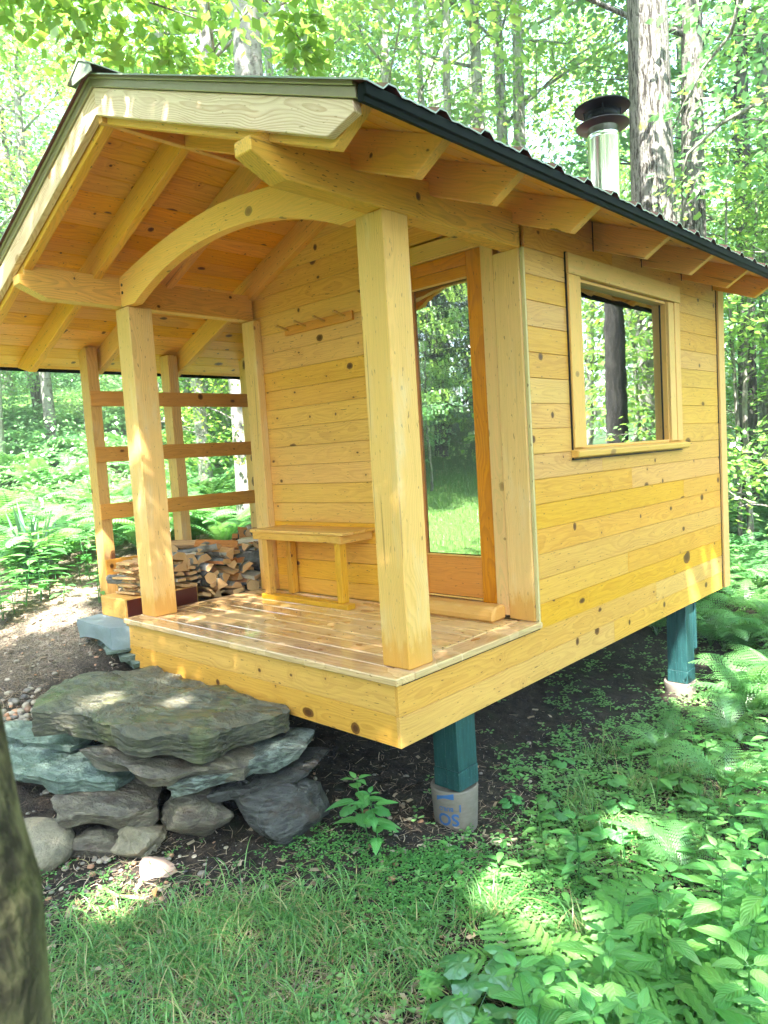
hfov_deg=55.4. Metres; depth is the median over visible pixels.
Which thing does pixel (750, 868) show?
leafy plant
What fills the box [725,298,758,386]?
sapling
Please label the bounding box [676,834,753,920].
leafy plant
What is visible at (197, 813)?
stacked stone
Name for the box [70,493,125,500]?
fern
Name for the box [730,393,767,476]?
sapling
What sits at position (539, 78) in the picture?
sky
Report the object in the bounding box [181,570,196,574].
firewood log
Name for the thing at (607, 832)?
round leaf plant
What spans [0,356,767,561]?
undergrowth
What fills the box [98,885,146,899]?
stick
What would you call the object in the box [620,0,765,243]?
forest tree
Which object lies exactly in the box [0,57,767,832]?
cabin
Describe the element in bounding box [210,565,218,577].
firewood log
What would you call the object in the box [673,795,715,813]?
round leaf plant
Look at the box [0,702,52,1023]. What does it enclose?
mossy tree
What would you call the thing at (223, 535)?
fern
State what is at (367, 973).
leafy plant
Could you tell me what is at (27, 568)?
leafy plant
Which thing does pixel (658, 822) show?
round leaf plant
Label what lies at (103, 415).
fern
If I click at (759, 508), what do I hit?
fern
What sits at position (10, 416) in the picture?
fern
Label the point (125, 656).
slate piece
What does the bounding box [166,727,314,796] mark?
stacked stone
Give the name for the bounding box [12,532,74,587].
leafy plant
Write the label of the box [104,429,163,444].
fern
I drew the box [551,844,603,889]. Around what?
leafy plant
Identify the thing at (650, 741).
fern
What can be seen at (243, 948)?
leafy plant
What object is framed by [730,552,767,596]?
fern
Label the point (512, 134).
forest tree
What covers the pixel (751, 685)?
fern
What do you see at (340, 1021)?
leafy plant
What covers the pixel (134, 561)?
firewood log
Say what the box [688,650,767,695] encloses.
fern
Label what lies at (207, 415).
sapling
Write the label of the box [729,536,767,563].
fern
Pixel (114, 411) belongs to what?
fern
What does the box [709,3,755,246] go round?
forest tree
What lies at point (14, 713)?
river pebbles
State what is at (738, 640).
fern
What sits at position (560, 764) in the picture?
round leaf plant
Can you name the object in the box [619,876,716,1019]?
leafy plant
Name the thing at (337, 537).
bench
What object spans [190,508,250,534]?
fern
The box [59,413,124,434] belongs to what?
fern
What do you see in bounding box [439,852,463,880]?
leafy plant
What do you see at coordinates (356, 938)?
leafy plant
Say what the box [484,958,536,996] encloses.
round leaf plant
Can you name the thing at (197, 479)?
fern
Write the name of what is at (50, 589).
leafy plant
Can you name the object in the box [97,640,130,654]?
slate piece
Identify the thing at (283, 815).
stacked stone
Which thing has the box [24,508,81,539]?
fern
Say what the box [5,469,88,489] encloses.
fern
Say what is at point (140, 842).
stacked stone
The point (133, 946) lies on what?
leafy plant
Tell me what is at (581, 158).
forest tree
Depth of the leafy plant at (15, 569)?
6.80 m
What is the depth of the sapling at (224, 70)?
15.91 m
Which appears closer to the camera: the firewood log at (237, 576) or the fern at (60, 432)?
the firewood log at (237, 576)
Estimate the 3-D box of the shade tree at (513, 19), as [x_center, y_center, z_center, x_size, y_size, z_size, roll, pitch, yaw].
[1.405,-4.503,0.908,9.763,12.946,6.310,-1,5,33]
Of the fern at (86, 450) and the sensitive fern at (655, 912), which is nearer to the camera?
the sensitive fern at (655, 912)
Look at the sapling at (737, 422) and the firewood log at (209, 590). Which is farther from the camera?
the sapling at (737, 422)
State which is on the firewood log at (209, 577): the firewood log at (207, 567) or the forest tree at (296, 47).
the firewood log at (207, 567)
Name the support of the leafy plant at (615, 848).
on the ground at (522, 706)
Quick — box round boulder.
[24,817,75,874]
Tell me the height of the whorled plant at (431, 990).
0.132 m
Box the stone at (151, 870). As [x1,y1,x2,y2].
[139,856,175,880]
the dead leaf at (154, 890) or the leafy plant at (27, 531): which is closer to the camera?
the dead leaf at (154, 890)
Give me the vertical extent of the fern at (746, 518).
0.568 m
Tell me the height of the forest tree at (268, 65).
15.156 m
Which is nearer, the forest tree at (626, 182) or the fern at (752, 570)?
the fern at (752, 570)
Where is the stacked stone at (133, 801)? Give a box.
[47,773,157,828]
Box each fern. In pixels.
[0,449,61,485]
[0,457,85,496]
[0,461,24,481]
[0,488,92,531]
[0,489,35,502]
[0,492,91,515]
[0,495,77,512]
[0,496,38,523]
[0,500,120,537]
[0,509,81,540]
[0,510,73,547]
[0,514,116,579]
[0,514,122,563]
[0,537,96,572]
[0,539,73,577]
[1,448,62,469]
[3,402,62,421]
[3,411,24,421]
[3,419,34,431]
[4,421,84,446]
[5,432,47,458]
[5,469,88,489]
[5,500,55,576]
[6,438,81,465]
[9,416,43,426]
[12,483,90,503]
[18,422,66,433]
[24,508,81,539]
[25,501,91,519]
[28,429,104,456]
[28,452,118,484]
[29,522,93,555]
[30,486,120,512]
[31,508,121,536]
[38,438,81,460]
[41,429,85,438]
[43,412,83,428]
[43,477,130,501]
[55,442,86,459]
[55,490,132,505]
[56,417,83,428]
[56,439,125,463]
[57,421,83,434]
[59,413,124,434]
[64,523,134,547]
[67,444,124,455]
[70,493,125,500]
[73,472,125,484]
[74,408,123,421]
[74,485,132,502]
[84,508,206,531]
[87,503,217,525]
[88,527,173,546]
[103,409,124,429]
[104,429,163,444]
[108,418,125,429]
[108,445,129,471]
[109,461,194,474]
[111,475,209,495]
[112,510,195,539]
[113,477,131,495]
[162,425,194,438]
[165,466,228,485]
[166,466,234,493]
[166,471,234,491]
[166,479,234,494]
[167,487,225,514]
[167,489,235,533]
[169,509,243,539]
[169,513,237,539]
[170,509,232,533]
[185,456,224,470]
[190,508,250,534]
[190,516,250,539]
[194,455,233,466]
[195,476,232,492]
[212,484,235,492]
[214,459,234,476]
[220,482,235,491]
[456,915,599,1007]
[506,919,641,1019]
[512,957,621,1018]
[531,875,680,1002]
[578,968,723,1023]
[581,898,750,1023]
[581,953,759,1023]
[585,883,682,947]
[593,954,767,1023]
[608,709,694,750]
[622,817,744,882]
[624,897,726,989]
[648,609,703,634]
[655,739,767,791]
[655,886,748,1010]
[685,688,767,740]
[686,662,767,716]
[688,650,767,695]
[693,673,767,717]
[696,594,766,623]
[696,600,767,649]
[697,572,767,612]
[697,614,755,646]
[699,609,767,636]
[699,622,767,649]
[701,661,767,700]
[704,578,767,613]
[721,644,767,665]
[722,572,756,591]
[722,579,742,592]
[723,604,767,642]
[728,505,767,522]
[729,506,767,521]
[729,510,767,530]
[729,512,767,541]
[729,518,767,532]
[729,532,767,553]
[729,533,742,542]
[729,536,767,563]
[729,590,767,616]
[729,602,767,612]
[730,538,767,591]
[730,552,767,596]
[730,556,767,579]
[736,649,767,666]
[736,680,766,694]
[742,624,767,637]
[745,505,767,511]
[745,597,767,623]
[751,558,767,577]
[753,687,767,699]
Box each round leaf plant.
[339,800,390,827]
[429,981,510,1023]
[439,944,515,1003]
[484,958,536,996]
[491,1006,539,1023]
[499,793,522,809]
[535,790,561,809]
[536,808,575,821]
[550,753,574,768]
[559,835,587,849]
[583,814,636,843]
[598,774,627,790]
[602,793,636,817]
[632,814,669,840]
[636,841,676,861]
[641,749,678,765]
[647,732,665,742]
[659,773,702,794]
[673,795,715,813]
[702,733,735,753]
[710,719,748,734]
[731,751,765,772]
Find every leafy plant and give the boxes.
[0,558,33,619]
[0,577,12,609]
[0,582,25,612]
[1,538,55,606]
[1,557,37,604]
[5,530,44,577]
[7,539,35,571]
[9,570,28,594]
[11,561,31,583]
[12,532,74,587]
[14,562,37,583]
[22,564,56,600]
[23,549,70,596]
[24,527,67,582]
[31,570,50,595]
[33,572,66,596]
[43,552,65,578]
[49,576,75,600]
[59,523,95,572]
[66,556,90,583]
[68,535,97,575]
[79,559,95,581]
[80,575,106,602]
[86,569,104,601]
[99,980,127,1010]
[101,888,113,906]
[127,945,146,961]
[160,1001,177,1020]
[227,991,250,1021]
[235,941,249,960]
[297,982,324,1018]
[326,771,400,841]
[330,1013,346,1023]
[349,786,398,855]
[349,929,367,950]
[355,966,377,995]
[438,836,459,858]
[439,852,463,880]
[483,862,512,894]
[484,833,521,871]
[490,972,575,1021]
[494,952,575,1023]
[507,761,522,779]
[521,830,564,867]
[522,799,558,836]
[531,955,588,1023]
[538,990,600,1023]
[548,814,601,863]
[549,874,576,907]
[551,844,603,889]
[551,917,649,1020]
[560,726,572,743]
[566,761,591,786]
[566,987,620,1023]
[575,936,652,1023]
[600,852,636,892]
[601,826,652,867]
[611,736,628,759]
[614,987,671,1023]
[616,742,645,774]
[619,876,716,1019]
[627,861,696,938]
[642,760,674,800]
[657,800,699,846]
[661,699,679,714]
[663,717,688,732]
[669,907,767,1009]
[675,719,708,747]
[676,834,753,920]
[677,803,727,874]
[677,859,756,954]
[683,863,761,975]
[690,735,723,768]
[693,937,767,1023]
[699,809,749,867]
[702,822,761,923]
[704,836,767,924]
[706,841,767,1010]
[708,702,731,721]
[711,861,767,937]
[713,777,757,826]
[714,979,767,1023]
[719,853,767,931]
[722,761,759,795]
[726,878,767,968]
[729,782,767,838]
[735,800,767,883]
[736,795,767,881]
[738,709,766,742]
[740,717,767,790]
[747,750,767,783]
[751,764,767,795]
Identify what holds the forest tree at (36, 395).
on the ground at (522, 706)
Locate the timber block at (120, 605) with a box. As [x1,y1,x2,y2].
[101,586,198,618]
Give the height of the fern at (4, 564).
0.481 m
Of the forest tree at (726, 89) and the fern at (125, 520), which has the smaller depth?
the fern at (125, 520)
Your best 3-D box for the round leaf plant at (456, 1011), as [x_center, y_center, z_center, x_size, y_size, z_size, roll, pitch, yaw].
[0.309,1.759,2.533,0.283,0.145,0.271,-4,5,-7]
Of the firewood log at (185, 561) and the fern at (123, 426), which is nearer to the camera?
the firewood log at (185, 561)
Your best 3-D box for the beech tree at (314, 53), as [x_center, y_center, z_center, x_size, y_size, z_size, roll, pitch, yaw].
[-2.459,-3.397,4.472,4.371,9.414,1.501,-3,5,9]
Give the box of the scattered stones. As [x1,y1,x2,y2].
[4,592,684,1006]
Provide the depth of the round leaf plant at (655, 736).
5.38 m
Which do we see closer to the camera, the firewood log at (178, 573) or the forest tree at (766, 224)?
the firewood log at (178, 573)
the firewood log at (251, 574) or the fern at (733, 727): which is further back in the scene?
the firewood log at (251, 574)
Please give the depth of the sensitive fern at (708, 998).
2.38 m
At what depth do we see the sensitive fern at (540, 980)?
2.64 m
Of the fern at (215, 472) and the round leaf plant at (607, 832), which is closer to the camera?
the round leaf plant at (607, 832)
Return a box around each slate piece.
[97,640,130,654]
[117,651,134,661]
[125,660,140,668]
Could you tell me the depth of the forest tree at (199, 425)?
12.02 m
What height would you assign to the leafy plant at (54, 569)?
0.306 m
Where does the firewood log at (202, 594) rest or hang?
on the ground at (522, 706)
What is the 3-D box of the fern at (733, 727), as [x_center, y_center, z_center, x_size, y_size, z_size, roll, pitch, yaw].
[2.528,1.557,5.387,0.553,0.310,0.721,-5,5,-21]
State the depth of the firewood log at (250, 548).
6.58 m
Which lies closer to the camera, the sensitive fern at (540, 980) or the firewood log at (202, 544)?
the sensitive fern at (540, 980)
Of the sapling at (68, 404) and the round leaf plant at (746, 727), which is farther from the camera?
the sapling at (68, 404)
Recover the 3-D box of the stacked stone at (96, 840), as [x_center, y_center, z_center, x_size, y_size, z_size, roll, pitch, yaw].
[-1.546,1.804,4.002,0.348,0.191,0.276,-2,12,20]
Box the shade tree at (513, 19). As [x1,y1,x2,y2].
[433,0,538,72]
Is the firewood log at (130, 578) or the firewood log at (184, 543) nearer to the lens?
the firewood log at (130, 578)
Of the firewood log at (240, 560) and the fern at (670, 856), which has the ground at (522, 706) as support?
the fern at (670, 856)
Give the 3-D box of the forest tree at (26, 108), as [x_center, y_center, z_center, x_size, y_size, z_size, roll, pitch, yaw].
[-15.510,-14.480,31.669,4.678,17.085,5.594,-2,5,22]
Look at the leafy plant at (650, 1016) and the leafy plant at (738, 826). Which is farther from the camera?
the leafy plant at (738, 826)
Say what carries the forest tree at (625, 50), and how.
on the ground at (522, 706)
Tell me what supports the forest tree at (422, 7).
on the ground at (522, 706)
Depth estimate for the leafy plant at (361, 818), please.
3.89 m
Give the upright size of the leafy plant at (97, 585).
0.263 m
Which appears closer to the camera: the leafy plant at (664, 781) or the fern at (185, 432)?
the leafy plant at (664, 781)
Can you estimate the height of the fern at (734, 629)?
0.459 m
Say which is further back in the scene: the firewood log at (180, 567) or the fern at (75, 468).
the fern at (75, 468)
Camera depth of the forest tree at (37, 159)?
16.29 m
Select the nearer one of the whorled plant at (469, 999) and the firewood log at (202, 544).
the whorled plant at (469, 999)
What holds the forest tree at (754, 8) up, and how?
on the ground at (522, 706)
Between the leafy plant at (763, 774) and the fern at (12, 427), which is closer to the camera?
the leafy plant at (763, 774)
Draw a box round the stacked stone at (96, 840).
[71,825,119,857]
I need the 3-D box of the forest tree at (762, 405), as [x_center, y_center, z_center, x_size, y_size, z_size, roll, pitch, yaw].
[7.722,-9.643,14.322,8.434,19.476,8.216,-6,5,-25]
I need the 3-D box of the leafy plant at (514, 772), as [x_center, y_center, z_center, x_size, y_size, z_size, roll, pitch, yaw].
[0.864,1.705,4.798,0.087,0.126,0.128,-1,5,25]
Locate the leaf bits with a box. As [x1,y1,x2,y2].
[0,551,705,1023]
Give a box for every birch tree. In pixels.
[0,2,101,462]
[24,0,402,533]
[230,0,262,75]
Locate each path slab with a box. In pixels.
[4,720,90,751]
[8,742,128,794]
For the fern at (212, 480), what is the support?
on the ground at (522, 706)
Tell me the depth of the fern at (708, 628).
7.71 m
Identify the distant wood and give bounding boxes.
[0,40,758,400]
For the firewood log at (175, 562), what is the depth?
6.10 m
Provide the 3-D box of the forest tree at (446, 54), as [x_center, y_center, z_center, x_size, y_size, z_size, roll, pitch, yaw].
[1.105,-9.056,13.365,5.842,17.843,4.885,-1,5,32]
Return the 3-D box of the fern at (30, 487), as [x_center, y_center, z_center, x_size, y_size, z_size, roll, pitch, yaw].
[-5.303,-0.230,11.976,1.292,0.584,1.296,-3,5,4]
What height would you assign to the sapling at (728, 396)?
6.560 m
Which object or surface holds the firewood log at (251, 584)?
on the ground at (522, 706)
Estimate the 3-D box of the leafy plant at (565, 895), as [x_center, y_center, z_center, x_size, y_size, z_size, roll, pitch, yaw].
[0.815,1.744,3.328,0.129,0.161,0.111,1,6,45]
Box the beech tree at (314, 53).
[0,0,336,76]
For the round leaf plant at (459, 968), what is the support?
on the ground at (522, 706)
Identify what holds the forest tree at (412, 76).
on the ground at (522, 706)
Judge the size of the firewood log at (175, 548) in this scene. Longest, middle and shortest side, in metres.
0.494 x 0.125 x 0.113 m
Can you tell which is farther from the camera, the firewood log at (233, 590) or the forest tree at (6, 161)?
the forest tree at (6, 161)
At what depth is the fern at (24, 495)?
12.31 m
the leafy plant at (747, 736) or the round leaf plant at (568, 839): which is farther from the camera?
the leafy plant at (747, 736)
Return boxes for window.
[563,251,689,459]
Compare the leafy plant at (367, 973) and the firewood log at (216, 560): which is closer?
the leafy plant at (367, 973)
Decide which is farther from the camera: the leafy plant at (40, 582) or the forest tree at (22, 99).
the forest tree at (22, 99)
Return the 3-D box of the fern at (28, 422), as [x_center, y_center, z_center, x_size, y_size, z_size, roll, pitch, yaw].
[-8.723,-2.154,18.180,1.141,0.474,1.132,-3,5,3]
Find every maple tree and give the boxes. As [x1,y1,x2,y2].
[399,0,706,236]
[551,0,696,604]
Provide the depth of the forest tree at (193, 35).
30.35 m
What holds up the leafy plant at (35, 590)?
on the ground at (522, 706)
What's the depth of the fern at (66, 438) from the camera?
15.40 m
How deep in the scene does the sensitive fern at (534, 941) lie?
2.89 m
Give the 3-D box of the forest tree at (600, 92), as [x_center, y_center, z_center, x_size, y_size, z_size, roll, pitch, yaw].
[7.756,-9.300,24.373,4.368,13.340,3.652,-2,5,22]
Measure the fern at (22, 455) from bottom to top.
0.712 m
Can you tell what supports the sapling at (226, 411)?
on the ground at (522, 706)
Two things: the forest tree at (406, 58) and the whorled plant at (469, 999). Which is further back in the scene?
the forest tree at (406, 58)
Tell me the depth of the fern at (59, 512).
9.76 m
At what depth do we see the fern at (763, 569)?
9.02 m
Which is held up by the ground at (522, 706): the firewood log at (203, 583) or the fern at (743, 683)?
the fern at (743, 683)
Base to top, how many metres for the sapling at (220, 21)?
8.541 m
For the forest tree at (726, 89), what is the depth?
20.87 m
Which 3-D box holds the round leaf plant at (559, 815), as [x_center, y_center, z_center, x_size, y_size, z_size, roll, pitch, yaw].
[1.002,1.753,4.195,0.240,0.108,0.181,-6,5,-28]
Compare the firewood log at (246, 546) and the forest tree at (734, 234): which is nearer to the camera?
the firewood log at (246, 546)
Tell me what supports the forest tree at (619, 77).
on the ground at (522, 706)
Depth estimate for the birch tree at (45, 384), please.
15.24 m
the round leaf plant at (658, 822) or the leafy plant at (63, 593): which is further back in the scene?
the leafy plant at (63, 593)
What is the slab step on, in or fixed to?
on the stacked stone at (159, 771)
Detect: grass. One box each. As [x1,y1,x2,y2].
[44,837,617,1023]
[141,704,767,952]
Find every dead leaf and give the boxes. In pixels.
[152,887,157,897]
[490,837,510,845]
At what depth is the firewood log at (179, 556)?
6.07 m
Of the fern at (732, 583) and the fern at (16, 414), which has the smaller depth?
the fern at (732, 583)
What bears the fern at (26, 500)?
on the ground at (522, 706)
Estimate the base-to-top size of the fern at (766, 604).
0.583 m
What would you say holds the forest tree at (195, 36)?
on the ground at (522, 706)
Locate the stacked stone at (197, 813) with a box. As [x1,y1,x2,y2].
[158,785,233,835]
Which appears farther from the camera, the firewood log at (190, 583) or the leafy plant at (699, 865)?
the firewood log at (190, 583)
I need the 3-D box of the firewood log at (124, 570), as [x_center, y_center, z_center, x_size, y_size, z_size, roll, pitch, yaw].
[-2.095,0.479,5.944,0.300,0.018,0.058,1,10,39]
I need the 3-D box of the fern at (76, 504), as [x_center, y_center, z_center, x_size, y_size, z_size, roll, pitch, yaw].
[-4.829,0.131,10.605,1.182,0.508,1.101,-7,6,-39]
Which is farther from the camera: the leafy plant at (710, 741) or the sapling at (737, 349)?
the sapling at (737, 349)
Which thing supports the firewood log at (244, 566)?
on the firewood log at (251, 574)
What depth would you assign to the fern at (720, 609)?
7.88 m
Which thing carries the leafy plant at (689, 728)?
on the ground at (522, 706)
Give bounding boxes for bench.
[250,525,374,610]
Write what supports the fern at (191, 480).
on the ground at (522, 706)
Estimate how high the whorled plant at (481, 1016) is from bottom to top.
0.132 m
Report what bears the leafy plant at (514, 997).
on the ground at (522, 706)
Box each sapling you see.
[0,127,34,379]
[0,170,29,387]
[0,182,23,401]
[1,371,37,383]
[4,371,121,429]
[45,0,305,476]
[77,375,227,432]
[105,375,211,443]
[160,378,245,485]
[163,377,231,433]
[163,378,231,443]
[181,17,283,393]
[412,63,471,112]
[626,84,767,551]
[652,0,767,550]
[676,92,767,469]
[677,143,767,555]
[724,294,758,442]
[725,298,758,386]
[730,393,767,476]
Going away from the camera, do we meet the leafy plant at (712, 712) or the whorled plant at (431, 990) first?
the whorled plant at (431, 990)
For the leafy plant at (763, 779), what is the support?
on the ground at (522, 706)
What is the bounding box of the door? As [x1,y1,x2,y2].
[409,236,509,614]
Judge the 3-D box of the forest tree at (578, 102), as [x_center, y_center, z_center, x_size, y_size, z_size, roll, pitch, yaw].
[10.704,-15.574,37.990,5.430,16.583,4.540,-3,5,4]
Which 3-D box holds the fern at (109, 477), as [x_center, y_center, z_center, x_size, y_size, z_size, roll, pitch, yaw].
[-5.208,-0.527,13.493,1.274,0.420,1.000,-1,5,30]
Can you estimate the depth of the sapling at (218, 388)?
9.73 m
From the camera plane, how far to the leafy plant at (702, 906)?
2.59 m
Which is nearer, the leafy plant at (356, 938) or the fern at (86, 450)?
the leafy plant at (356, 938)
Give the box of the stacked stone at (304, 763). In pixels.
[205,746,330,802]
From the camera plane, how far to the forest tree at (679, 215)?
18.57 m
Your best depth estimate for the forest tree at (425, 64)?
30.75 m
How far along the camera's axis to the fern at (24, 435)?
16.22 m
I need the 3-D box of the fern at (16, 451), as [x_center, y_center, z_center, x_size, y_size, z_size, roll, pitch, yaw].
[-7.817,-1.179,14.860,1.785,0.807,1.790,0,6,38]
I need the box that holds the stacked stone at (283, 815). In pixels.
[234,777,329,846]
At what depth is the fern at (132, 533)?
8.75 m
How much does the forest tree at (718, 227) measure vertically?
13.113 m
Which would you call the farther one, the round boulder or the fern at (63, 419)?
the fern at (63, 419)
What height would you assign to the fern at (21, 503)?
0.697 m
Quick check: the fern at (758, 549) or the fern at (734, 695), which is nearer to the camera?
the fern at (734, 695)
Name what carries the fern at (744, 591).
on the ground at (522, 706)
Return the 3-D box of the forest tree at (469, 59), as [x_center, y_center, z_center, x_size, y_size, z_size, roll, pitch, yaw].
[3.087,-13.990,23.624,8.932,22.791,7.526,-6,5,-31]
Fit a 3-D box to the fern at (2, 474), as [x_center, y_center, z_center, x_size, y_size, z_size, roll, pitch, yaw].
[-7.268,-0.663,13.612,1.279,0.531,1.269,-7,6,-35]
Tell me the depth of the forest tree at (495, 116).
40.06 m
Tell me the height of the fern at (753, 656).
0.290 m
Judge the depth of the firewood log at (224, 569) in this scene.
6.42 m
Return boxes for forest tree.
[0,0,136,482]
[0,0,279,392]
[0,1,71,233]
[0,3,68,396]
[0,4,134,425]
[0,6,67,210]
[0,7,47,181]
[6,1,284,511]
[6,2,92,197]
[13,0,199,389]
[62,0,336,432]
[70,0,228,392]
[134,0,443,97]
[143,13,216,58]
[183,2,273,74]
[184,0,395,76]
[192,0,451,105]
[217,2,437,78]
[261,0,405,80]
[262,0,586,128]
[264,0,407,77]
[270,0,402,78]
[271,0,560,156]
[300,0,463,100]
[309,0,511,134]
[324,0,439,105]
[345,0,454,99]
[346,0,532,121]
[360,0,625,126]
[369,0,629,199]
[377,0,627,144]
[389,8,489,102]
[411,9,512,136]
[423,0,585,163]
[438,7,547,153]
[452,56,507,130]
[461,77,512,141]
[462,0,628,186]
[482,0,622,168]
[505,0,716,229]
[507,0,728,147]
[508,112,533,141]
[523,0,767,261]
[526,0,767,516]
[558,22,629,193]
[559,74,627,174]
[564,0,767,502]
[567,0,755,295]
[575,4,711,183]
[610,3,729,297]
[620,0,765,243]
[620,126,629,196]
[674,3,767,261]
[705,0,767,197]
[706,75,755,232]
[706,77,758,385]
[707,18,767,342]
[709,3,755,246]
[712,103,767,145]
[717,136,767,324]
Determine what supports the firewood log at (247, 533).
on the firewood log
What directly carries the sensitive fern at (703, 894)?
on the ground at (522, 706)
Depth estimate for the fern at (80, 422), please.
18.33 m
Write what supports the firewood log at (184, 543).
on the firewood log at (175, 548)
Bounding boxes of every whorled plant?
[415,967,452,1001]
[417,979,443,1023]
[450,991,472,1006]
[472,1005,494,1023]
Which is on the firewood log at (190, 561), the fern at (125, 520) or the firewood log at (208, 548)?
the firewood log at (208, 548)
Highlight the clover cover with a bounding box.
[39,719,767,1011]
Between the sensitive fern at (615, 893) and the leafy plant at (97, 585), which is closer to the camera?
the sensitive fern at (615, 893)
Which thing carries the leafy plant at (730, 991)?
on the ground at (522, 706)
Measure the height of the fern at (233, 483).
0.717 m
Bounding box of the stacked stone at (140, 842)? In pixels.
[110,823,166,858]
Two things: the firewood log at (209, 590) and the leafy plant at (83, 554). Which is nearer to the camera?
the firewood log at (209, 590)
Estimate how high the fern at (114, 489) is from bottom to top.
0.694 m
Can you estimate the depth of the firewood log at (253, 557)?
6.48 m
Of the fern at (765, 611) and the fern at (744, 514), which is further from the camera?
the fern at (744, 514)
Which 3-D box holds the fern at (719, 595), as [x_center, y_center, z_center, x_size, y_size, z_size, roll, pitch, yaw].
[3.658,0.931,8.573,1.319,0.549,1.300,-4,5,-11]
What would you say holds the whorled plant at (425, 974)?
on the ground at (522, 706)
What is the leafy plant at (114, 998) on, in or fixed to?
on the ground at (522, 706)
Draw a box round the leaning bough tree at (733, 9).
[645,0,767,198]
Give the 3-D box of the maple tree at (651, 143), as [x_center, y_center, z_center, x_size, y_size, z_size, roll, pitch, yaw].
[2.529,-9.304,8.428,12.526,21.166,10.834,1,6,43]
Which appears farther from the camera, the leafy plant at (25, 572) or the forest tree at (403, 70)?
the forest tree at (403, 70)
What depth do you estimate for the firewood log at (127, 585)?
5.92 m
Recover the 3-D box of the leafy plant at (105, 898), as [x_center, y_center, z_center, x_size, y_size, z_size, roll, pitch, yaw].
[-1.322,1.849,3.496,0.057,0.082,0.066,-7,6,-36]
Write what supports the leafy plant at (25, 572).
on the ground at (522, 706)
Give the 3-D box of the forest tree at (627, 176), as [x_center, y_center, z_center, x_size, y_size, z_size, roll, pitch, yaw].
[10.008,-12.586,26.120,7.033,18.388,8.186,-1,5,28]
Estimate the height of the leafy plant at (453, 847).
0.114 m
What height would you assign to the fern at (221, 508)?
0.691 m
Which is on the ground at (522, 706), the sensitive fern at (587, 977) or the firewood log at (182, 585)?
the sensitive fern at (587, 977)
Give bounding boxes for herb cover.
[107,590,767,1023]
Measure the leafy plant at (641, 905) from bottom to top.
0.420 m
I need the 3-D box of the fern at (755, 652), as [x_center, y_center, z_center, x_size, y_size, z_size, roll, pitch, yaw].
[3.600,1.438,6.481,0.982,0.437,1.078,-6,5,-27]
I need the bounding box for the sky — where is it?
[0,0,755,358]
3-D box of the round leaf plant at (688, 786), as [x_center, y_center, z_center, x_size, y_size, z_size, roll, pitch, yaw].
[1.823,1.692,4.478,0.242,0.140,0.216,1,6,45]
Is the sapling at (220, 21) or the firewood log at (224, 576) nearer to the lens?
the firewood log at (224, 576)
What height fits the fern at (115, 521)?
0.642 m
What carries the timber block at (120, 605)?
on the stone block at (111, 632)
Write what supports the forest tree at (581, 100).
on the ground at (522, 706)
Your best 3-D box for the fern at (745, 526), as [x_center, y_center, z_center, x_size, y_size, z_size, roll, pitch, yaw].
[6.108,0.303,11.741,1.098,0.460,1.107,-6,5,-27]
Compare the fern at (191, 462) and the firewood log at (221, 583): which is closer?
the firewood log at (221, 583)
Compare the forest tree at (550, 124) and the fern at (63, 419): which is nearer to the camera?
the fern at (63, 419)
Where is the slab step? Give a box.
[31,666,293,761]
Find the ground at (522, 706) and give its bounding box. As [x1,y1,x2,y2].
[0,366,767,1023]
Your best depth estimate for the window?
5.47 m
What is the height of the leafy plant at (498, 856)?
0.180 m
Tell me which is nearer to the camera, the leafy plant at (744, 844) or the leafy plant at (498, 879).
the leafy plant at (744, 844)
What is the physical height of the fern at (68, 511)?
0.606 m
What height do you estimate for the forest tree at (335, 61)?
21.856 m
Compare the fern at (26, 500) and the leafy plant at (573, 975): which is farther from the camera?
the fern at (26, 500)
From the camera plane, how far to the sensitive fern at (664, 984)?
2.49 m
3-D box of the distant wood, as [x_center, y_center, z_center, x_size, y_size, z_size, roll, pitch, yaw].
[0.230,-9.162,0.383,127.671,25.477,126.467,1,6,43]
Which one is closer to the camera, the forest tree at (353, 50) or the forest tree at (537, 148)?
the forest tree at (353, 50)
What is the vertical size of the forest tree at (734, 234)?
14.481 m
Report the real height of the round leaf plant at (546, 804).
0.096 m
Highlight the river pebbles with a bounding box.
[0,672,57,793]
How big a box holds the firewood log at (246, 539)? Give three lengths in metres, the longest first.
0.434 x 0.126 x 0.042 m
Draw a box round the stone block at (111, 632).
[76,613,129,649]
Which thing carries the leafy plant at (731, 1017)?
on the ground at (522, 706)
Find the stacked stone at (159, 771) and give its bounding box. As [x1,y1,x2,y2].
[80,746,255,787]
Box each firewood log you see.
[106,574,127,583]
[112,577,139,579]
[113,569,138,572]
[116,562,134,565]
[116,591,139,594]
[117,583,137,587]
[123,559,137,563]
[130,566,138,570]
[171,539,207,547]
[171,545,179,551]
[172,552,187,559]
[173,560,181,564]
[173,564,189,571]
[174,571,183,575]
[174,576,185,581]
[175,574,196,580]
[175,581,196,585]
[175,583,189,586]
[177,544,221,552]
[177,556,197,563]
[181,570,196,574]
[186,578,216,587]
[187,553,205,565]
[191,552,203,554]
[194,539,238,548]
[196,563,213,571]
[197,542,208,551]
[197,553,211,563]
[197,571,216,583]
[197,586,215,594]
[198,588,221,596]
[198,592,210,597]
[204,547,233,558]
[205,557,230,564]
[208,578,227,589]
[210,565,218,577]
[214,564,238,573]
[216,550,259,565]
[217,573,229,581]
[219,587,243,593]
[220,572,242,579]
[223,580,241,587]
[226,557,236,568]
[226,565,253,569]
[229,578,246,584]
[234,547,255,549]
[237,527,246,543]
[237,536,257,543]
[237,557,244,563]
[237,570,260,579]
[238,550,251,553]
[238,561,252,572]
[242,542,252,550]
[243,529,251,536]
[244,579,259,590]
[253,541,258,548]

